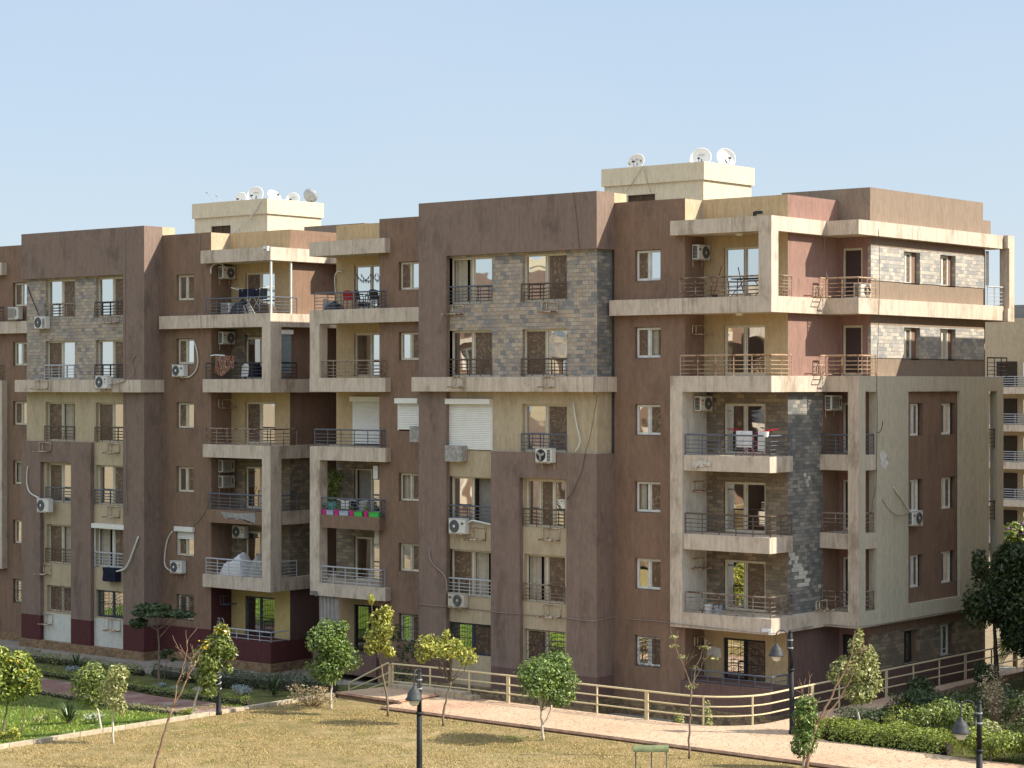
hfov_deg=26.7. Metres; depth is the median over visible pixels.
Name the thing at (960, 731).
street lamp
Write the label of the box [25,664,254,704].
hedge
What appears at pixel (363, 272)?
balcony door
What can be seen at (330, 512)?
planter trough
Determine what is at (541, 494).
window
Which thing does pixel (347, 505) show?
hung cloth
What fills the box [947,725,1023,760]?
shrub
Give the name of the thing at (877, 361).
cable
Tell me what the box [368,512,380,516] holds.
planter trough
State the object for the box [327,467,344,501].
climbing plant
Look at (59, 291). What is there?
window
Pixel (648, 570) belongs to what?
window
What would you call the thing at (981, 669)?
shrub
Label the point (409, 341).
window
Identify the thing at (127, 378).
hose
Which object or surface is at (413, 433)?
air conditioner
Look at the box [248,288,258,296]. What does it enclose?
hung cloth
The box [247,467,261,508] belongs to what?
balcony door
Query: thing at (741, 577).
balcony door
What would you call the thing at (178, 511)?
cable
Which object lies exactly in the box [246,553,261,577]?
covered furniture
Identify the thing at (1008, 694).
shrub
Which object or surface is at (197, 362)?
hose
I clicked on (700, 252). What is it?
air conditioner
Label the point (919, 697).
shrub
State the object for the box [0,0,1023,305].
sky
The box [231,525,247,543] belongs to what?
air conditioner
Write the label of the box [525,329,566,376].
window
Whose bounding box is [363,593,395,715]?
slender tree
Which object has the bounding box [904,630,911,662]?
window
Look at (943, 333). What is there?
window
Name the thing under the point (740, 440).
hung cloth
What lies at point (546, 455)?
air conditioner
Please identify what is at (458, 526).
air conditioner
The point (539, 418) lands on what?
window
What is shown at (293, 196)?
satellite dish
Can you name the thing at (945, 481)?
window
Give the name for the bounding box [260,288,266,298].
hung cloth
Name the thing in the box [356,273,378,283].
bunting
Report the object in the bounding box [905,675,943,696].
shrub
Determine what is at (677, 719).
shrub
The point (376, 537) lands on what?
air conditioner
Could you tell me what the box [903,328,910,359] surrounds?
window
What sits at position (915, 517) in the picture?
air conditioner
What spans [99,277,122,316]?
window
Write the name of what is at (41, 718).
shrub
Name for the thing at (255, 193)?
satellite dish
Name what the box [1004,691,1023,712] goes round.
shrub
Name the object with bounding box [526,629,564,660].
window
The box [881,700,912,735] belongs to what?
shrub
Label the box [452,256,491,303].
window
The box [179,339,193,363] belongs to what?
window
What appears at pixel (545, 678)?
clipped tree
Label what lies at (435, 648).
yellow tree
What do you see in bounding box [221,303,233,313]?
air conditioner
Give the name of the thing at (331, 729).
lawn weeds
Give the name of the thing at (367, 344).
balcony door
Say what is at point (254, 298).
drying rack
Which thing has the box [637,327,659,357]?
window
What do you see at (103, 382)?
air conditioner
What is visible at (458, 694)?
kerb step
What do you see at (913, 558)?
window
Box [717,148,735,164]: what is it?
satellite dish
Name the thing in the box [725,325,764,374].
balcony door
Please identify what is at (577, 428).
hose
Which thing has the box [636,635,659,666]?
window
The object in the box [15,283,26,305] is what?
window
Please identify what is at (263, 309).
covered furniture
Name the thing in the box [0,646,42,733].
flowering tree
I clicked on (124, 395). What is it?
cable
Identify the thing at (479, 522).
hose
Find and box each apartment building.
[0,198,367,672]
[309,161,1013,725]
[985,305,1023,548]
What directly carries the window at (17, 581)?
in the apartment building at (62, 427)
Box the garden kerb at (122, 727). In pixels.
[0,693,334,748]
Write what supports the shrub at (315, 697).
on the dry lawn at (375, 761)
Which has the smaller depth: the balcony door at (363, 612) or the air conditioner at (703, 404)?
the air conditioner at (703, 404)
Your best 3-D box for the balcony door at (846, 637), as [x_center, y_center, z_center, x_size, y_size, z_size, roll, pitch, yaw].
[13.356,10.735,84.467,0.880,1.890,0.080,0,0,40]
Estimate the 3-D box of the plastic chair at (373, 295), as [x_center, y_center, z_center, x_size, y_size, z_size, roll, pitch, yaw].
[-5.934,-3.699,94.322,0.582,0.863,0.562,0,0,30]
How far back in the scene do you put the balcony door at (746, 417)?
83.33 m
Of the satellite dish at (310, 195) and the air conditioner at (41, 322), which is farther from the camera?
the satellite dish at (310, 195)
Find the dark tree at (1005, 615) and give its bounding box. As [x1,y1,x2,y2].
[959,540,1023,687]
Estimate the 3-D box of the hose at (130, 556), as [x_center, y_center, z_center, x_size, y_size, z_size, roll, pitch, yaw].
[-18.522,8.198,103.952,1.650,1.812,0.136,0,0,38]
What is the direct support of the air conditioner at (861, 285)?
on the apartment building at (497, 337)
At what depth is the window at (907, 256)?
86.42 m
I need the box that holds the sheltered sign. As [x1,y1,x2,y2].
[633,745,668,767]
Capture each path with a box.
[36,678,234,713]
[386,667,1023,767]
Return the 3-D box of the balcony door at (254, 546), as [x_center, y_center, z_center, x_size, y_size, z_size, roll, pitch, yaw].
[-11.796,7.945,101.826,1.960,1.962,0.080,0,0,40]
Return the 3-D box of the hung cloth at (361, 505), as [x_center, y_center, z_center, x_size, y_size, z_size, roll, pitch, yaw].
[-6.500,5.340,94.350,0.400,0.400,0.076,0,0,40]
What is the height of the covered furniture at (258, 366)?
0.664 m
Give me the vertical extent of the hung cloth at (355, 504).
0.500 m
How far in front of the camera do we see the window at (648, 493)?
84.64 m
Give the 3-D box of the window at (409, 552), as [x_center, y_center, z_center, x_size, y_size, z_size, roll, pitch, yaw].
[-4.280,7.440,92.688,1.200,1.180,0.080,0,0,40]
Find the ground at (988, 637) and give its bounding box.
[985,549,1023,666]
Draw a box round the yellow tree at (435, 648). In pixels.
[414,629,478,725]
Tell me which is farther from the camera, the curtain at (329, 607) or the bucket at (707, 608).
the curtain at (329, 607)
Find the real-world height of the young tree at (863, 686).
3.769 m
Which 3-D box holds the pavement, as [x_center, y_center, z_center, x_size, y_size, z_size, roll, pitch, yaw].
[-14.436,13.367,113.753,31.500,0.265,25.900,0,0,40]
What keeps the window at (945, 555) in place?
in the apartment building at (497, 337)
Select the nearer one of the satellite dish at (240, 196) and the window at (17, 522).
the satellite dish at (240, 196)
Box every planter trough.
[326,510,334,514]
[339,510,349,515]
[354,511,363,515]
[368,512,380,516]
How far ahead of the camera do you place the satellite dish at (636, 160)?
91.70 m
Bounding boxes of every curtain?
[319,596,338,623]
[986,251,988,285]
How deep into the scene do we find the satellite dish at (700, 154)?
90.22 m
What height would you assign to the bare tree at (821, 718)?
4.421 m
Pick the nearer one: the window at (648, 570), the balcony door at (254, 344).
the window at (648, 570)
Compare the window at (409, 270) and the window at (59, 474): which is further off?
the window at (59, 474)
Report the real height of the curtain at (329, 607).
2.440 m
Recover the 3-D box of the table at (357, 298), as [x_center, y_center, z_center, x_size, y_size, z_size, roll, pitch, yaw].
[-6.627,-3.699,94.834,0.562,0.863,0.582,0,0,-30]
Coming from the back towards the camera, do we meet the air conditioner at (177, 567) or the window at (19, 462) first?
the window at (19, 462)
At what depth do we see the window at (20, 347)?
111.42 m
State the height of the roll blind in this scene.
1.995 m
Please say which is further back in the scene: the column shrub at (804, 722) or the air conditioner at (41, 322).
the air conditioner at (41, 322)
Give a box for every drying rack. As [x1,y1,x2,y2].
[231,286,274,312]
[726,428,778,455]
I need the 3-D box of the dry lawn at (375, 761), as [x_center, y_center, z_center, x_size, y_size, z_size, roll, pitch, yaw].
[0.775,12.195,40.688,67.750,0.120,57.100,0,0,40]
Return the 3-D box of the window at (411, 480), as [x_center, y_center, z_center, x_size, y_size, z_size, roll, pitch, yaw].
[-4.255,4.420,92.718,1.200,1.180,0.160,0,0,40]
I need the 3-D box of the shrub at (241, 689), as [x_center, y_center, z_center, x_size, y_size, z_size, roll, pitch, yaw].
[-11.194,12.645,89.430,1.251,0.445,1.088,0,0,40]
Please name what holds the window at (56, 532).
in the apartment building at (62, 427)
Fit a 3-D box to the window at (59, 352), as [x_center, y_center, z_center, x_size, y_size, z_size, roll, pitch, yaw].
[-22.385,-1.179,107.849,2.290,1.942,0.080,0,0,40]
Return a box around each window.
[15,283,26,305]
[15,342,26,365]
[15,401,26,424]
[15,461,20,483]
[15,520,20,542]
[15,579,20,601]
[48,279,74,318]
[48,341,74,379]
[48,402,74,440]
[49,463,70,502]
[49,524,70,563]
[49,585,70,612]
[98,590,122,617]
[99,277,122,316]
[99,340,122,379]
[99,402,122,442]
[99,465,122,505]
[99,528,122,567]
[178,594,193,619]
[179,275,193,299]
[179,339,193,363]
[179,403,193,427]
[179,467,193,491]
[179,539,193,555]
[400,613,418,641]
[401,262,418,289]
[401,332,418,359]
[401,473,418,500]
[401,543,418,571]
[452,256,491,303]
[452,330,491,376]
[452,476,490,523]
[452,549,490,597]
[452,622,490,655]
[525,253,566,301]
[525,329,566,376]
[525,404,566,452]
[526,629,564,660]
[527,479,564,527]
[527,554,564,603]
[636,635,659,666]
[637,250,659,280]
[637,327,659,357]
[637,405,659,434]
[637,481,659,511]
[637,558,659,589]
[903,252,910,283]
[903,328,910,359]
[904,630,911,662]
[910,404,917,435]
[910,479,917,510]
[910,555,917,587]
[940,256,947,286]
[940,329,947,360]
[940,624,947,655]
[941,403,949,434]
[941,477,949,508]
[941,551,949,582]
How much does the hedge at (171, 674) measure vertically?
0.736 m
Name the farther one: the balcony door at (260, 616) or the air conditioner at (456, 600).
the balcony door at (260, 616)
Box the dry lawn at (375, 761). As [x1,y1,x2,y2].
[0,697,818,767]
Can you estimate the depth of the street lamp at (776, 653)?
74.65 m
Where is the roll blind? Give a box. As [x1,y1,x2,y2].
[281,330,292,372]
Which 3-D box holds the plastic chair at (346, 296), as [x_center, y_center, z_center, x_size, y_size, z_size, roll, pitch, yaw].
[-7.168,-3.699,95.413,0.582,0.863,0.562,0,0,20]
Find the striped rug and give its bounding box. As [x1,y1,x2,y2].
[215,356,233,375]
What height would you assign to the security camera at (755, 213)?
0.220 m
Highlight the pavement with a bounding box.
[0,639,315,680]
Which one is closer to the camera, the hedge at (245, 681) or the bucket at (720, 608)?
the bucket at (720, 608)
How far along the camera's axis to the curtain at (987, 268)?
91.02 m
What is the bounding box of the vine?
[388,617,418,681]
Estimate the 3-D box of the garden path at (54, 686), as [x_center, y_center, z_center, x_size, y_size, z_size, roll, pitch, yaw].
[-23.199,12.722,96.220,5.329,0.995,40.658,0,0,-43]
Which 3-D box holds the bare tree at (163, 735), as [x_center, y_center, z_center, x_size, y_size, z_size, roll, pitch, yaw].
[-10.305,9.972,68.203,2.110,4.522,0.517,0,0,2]
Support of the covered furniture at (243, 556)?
on the apartment building at (62, 427)
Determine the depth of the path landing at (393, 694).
83.79 m
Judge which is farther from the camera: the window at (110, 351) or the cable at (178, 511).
the window at (110, 351)
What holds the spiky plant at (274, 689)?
on the garden lawn at (258, 696)
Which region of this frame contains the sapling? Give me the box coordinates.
[160,648,176,681]
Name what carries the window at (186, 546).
in the apartment building at (62, 427)
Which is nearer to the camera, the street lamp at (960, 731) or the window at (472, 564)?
the street lamp at (960, 731)
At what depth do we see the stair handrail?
85.98 m
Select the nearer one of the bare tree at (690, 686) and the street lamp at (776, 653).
the bare tree at (690, 686)
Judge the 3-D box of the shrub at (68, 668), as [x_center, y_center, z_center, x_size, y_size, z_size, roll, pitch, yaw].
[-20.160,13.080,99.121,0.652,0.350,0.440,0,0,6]
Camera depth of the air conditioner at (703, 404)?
83.54 m
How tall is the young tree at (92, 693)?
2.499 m
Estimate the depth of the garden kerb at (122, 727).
76.90 m
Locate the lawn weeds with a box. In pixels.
[5,701,685,767]
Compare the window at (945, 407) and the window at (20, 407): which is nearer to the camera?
the window at (945, 407)
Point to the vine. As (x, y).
(408, 647)
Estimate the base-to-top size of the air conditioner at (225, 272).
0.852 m
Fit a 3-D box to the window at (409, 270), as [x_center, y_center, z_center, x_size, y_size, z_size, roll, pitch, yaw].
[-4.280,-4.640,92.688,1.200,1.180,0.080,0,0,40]
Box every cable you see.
[119,228,127,515]
[171,484,211,526]
[200,254,204,330]
[234,201,260,232]
[420,604,964,633]
[567,393,596,498]
[872,230,879,504]
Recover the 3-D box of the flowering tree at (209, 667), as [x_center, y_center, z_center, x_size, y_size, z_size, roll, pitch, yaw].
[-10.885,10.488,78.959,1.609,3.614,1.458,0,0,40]
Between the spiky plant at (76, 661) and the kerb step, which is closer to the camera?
the kerb step
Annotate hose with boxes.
[26,466,38,497]
[27,286,39,315]
[109,356,134,384]
[116,536,138,571]
[164,531,172,570]
[181,342,198,377]
[334,271,343,294]
[429,550,447,592]
[467,520,490,525]
[573,403,580,451]
[893,487,910,512]
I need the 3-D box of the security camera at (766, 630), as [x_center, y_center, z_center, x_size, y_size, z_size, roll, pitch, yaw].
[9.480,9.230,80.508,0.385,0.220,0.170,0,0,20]
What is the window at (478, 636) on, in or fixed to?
in the apartment building at (497, 337)
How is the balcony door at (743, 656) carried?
in the apartment building at (497, 337)
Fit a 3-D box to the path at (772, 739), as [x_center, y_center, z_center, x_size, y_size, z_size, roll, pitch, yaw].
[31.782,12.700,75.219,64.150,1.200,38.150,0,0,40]
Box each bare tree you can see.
[153,630,217,767]
[669,630,719,758]
[796,635,871,767]
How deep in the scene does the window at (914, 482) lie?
86.25 m
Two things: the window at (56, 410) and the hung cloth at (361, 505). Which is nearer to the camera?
the hung cloth at (361, 505)
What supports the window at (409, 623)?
in the apartment building at (497, 337)
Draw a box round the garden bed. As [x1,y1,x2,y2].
[827,678,1023,764]
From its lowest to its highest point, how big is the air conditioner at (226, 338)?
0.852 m
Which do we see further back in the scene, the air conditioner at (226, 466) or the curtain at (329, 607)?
the air conditioner at (226, 466)
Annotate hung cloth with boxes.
[239,289,247,296]
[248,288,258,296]
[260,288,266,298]
[341,501,348,508]
[351,501,356,509]
[359,502,366,510]
[736,431,751,447]
[758,431,764,450]
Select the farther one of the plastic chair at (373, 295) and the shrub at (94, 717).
the plastic chair at (373, 295)
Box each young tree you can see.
[69,662,109,728]
[97,664,129,743]
[826,628,883,729]
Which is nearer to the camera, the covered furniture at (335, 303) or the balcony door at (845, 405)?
the balcony door at (845, 405)
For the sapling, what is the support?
on the garden lawn at (258, 696)
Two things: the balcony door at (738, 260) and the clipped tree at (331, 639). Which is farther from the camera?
the balcony door at (738, 260)
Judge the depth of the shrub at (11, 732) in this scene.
75.12 m
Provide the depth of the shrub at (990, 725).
74.26 m
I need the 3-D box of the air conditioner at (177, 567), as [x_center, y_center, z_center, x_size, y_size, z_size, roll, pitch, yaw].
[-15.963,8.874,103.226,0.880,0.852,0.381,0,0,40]
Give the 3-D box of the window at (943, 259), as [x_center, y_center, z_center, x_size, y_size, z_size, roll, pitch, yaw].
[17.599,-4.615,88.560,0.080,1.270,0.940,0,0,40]
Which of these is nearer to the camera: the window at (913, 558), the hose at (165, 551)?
the window at (913, 558)
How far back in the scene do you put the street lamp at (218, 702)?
79.62 m
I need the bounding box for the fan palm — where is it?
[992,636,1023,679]
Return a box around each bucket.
[704,604,712,612]
[714,605,722,613]
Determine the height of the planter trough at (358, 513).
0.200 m
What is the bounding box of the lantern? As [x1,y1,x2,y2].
[244,327,247,341]
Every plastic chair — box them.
[342,290,357,308]
[368,289,378,308]
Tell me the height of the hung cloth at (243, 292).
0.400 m
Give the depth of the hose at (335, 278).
97.03 m
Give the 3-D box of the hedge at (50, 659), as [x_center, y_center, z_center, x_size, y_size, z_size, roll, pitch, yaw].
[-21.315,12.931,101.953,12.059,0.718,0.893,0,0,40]
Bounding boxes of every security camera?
[753,211,762,215]
[761,628,770,634]
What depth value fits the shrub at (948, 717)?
74.45 m
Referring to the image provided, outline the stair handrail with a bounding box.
[348,662,389,690]
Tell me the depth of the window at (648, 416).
84.64 m
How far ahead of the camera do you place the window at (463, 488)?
89.58 m
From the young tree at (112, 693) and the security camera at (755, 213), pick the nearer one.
the young tree at (112, 693)
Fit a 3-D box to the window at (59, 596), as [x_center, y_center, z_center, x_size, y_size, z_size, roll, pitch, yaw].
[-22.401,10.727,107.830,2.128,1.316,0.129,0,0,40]
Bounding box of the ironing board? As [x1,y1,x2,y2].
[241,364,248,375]
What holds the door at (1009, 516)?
in the apartment building at (1004, 339)
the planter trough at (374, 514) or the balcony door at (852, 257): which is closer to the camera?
the balcony door at (852, 257)
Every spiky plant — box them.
[52,699,82,722]
[68,652,87,668]
[256,673,289,695]
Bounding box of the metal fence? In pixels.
[390,646,1022,725]
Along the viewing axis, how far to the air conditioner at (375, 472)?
94.03 m
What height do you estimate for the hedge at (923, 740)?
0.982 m
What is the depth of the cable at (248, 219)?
107.31 m
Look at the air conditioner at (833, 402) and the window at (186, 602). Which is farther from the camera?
the window at (186, 602)
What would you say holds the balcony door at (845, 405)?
in the apartment building at (497, 337)
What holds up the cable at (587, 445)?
hanging from the apartment building at (497, 337)
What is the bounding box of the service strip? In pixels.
[232,664,1019,724]
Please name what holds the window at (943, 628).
in the apartment building at (497, 337)
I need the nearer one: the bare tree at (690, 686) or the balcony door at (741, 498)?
the bare tree at (690, 686)
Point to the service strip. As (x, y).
(347, 678)
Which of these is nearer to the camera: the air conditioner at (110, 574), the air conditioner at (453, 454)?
the air conditioner at (453, 454)
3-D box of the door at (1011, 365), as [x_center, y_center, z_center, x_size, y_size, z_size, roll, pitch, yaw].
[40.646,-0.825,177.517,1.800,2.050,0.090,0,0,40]
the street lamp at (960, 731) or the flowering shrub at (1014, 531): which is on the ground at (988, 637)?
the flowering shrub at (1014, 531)
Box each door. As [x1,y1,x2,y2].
[246,596,274,637]
[247,272,274,312]
[247,337,261,378]
[247,402,274,442]
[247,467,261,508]
[247,531,261,560]
[355,604,378,651]
[356,265,378,308]
[356,333,378,376]
[356,469,378,511]
[356,537,378,580]
[724,637,764,682]
[725,246,757,296]
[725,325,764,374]
[725,404,764,454]
[725,482,764,533]
[725,560,764,611]
[843,248,862,297]
[843,325,862,375]
[843,403,847,451]
[843,480,847,529]
[843,557,847,606]
[843,634,862,679]
[997,361,1016,385]
[1003,399,1016,422]
[1003,436,1016,460]
[1003,473,1016,497]
[1003,510,1016,527]
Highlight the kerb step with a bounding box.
[390,683,479,700]
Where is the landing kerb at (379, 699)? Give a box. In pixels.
[335,691,438,703]
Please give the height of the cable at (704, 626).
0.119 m
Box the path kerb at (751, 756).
[380,706,851,767]
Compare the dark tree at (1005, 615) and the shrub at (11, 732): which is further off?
the dark tree at (1005, 615)
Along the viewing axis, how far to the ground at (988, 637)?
110.28 m
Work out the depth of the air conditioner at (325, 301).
96.15 m
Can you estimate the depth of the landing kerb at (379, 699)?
83.00 m
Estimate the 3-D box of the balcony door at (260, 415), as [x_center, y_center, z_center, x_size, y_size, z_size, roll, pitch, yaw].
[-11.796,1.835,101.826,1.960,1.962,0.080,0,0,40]
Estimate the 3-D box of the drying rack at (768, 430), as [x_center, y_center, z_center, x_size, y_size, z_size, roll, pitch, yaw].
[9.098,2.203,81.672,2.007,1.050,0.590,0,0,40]
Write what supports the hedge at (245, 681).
on the garden lawn at (258, 696)
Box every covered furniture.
[219,552,251,575]
[229,299,253,313]
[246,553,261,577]
[248,364,261,377]
[257,302,277,312]
[324,301,344,309]
[326,501,340,510]
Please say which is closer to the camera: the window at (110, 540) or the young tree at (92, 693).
the young tree at (92, 693)
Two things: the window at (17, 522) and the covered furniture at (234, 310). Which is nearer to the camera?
the covered furniture at (234, 310)
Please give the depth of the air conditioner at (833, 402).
83.78 m
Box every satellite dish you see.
[234,192,245,200]
[247,187,262,199]
[267,190,280,198]
[286,193,298,200]
[303,189,317,201]
[628,154,643,166]
[690,148,710,161]
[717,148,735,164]
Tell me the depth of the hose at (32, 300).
108.97 m
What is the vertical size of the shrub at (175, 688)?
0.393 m
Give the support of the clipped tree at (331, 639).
on the dry lawn at (375, 761)
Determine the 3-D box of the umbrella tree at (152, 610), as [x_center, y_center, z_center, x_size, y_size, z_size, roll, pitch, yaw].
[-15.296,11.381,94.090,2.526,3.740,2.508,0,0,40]
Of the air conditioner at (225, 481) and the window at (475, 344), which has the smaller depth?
the window at (475, 344)
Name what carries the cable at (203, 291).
attached to the apartment building at (62, 427)
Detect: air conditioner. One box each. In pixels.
[7,307,22,319]
[33,316,49,333]
[36,498,52,517]
[94,375,111,393]
[102,567,120,581]
[170,560,185,573]
[171,364,187,376]
[218,266,235,284]
[218,332,235,349]
[218,459,234,474]
[218,475,235,492]
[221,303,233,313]
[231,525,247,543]
[323,299,337,309]
[372,465,378,479]
[374,530,378,544]
[409,426,418,441]
[444,445,466,466]
[448,518,468,539]
[448,592,468,612]
[534,448,555,468]
[692,244,710,260]
[694,396,713,417]
[824,395,842,416]
[854,283,870,297]
[908,510,923,526]
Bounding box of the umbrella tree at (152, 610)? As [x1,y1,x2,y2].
[128,602,196,682]
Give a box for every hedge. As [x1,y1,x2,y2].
[0,645,148,675]
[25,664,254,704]
[27,690,179,714]
[148,662,197,682]
[195,669,343,692]
[802,714,958,754]
[832,699,917,726]
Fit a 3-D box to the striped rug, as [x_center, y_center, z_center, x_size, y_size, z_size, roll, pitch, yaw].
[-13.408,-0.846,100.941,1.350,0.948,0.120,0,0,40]
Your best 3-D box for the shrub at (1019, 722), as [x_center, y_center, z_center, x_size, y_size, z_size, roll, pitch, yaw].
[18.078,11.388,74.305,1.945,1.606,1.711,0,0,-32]
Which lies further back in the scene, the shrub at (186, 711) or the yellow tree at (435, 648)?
the shrub at (186, 711)
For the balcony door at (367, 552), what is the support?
in the apartment building at (497, 337)
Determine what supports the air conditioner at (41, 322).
attached to the apartment building at (62, 427)
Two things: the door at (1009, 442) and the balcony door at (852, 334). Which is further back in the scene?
the door at (1009, 442)
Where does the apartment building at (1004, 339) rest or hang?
on the ground at (988, 637)
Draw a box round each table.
[354,290,368,308]
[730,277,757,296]
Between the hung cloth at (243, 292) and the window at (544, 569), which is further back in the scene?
the hung cloth at (243, 292)
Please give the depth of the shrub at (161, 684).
93.21 m
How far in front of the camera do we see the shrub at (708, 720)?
77.71 m
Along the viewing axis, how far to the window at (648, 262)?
84.64 m
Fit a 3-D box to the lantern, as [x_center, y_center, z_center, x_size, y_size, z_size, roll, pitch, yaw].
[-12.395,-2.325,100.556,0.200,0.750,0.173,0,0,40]
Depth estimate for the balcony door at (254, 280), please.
101.91 m
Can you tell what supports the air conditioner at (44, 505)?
attached to the apartment building at (62, 427)
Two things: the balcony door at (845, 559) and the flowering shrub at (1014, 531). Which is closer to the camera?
the balcony door at (845, 559)
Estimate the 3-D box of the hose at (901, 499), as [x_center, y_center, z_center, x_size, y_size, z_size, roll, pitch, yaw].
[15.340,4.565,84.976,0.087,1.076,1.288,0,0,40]
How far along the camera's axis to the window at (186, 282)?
103.30 m
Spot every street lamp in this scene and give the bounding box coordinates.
[216,617,230,714]
[405,668,422,767]
[769,630,794,734]
[951,700,983,767]
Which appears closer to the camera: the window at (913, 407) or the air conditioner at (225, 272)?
the window at (913, 407)
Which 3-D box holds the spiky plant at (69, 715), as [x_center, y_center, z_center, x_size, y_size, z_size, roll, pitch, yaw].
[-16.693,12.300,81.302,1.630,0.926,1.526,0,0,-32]
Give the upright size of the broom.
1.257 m
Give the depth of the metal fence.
80.98 m
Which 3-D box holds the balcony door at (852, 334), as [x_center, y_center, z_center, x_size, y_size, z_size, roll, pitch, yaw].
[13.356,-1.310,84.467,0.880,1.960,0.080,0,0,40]
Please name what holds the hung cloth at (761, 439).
hanging from the drying rack at (768, 430)
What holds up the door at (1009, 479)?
in the apartment building at (1004, 339)
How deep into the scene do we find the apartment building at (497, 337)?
85.47 m
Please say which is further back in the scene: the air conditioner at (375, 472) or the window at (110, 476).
the window at (110, 476)
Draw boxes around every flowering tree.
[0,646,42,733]
[189,622,238,713]
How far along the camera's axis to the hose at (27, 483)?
108.85 m
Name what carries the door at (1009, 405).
in the apartment building at (1004, 339)
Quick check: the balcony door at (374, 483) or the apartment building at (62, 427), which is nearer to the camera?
the balcony door at (374, 483)
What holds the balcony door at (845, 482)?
in the apartment building at (497, 337)
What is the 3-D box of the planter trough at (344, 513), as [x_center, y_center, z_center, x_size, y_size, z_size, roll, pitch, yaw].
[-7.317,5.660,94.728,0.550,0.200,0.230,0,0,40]
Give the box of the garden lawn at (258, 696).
[0,661,408,743]
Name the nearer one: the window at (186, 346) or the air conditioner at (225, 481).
the air conditioner at (225, 481)
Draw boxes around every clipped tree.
[303,617,363,708]
[513,649,581,740]
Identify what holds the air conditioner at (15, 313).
attached to the apartment building at (62, 427)
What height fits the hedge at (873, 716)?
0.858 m
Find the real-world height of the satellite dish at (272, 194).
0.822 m
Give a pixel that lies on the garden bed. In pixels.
(1016, 684)
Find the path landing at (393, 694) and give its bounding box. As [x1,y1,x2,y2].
[339,686,432,704]
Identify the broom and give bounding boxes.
[710,266,721,296]
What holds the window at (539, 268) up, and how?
in the apartment building at (497, 337)
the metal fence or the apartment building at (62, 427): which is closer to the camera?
the metal fence
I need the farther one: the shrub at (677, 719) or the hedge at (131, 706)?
the hedge at (131, 706)
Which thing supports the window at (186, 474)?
in the apartment building at (62, 427)
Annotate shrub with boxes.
[0,727,20,741]
[30,714,49,724]
[65,665,78,672]
[81,712,105,723]
[155,682,165,688]
[168,685,184,692]
[179,707,195,714]
[232,683,252,694]
[286,683,336,706]
[669,710,683,723]
[702,700,712,725]
[789,694,821,767]
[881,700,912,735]
[887,686,974,718]
[897,696,975,729]
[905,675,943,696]
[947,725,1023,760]
[965,682,1023,714]
[967,716,1016,733]
[972,661,993,687]
[977,664,1023,724]
[999,517,1023,666]
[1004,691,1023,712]
[1009,700,1023,730]
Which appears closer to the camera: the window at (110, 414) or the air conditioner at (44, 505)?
the window at (110, 414)
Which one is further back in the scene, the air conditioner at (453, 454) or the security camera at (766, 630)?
the air conditioner at (453, 454)
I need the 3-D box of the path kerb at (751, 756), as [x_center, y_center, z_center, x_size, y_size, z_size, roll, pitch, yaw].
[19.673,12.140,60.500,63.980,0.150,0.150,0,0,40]
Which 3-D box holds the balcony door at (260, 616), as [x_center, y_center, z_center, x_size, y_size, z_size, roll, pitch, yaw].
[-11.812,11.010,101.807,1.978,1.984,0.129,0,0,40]
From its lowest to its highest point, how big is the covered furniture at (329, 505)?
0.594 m
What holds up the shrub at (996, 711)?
on the garden bed
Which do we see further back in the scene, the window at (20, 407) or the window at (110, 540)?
the window at (20, 407)
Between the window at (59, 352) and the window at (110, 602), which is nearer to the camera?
the window at (110, 602)
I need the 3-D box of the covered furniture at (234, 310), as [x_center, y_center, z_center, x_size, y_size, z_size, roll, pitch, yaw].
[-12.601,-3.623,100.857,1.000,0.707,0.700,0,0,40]
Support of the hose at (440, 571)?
attached to the apartment building at (497, 337)
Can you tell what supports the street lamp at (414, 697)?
on the dry lawn at (375, 761)

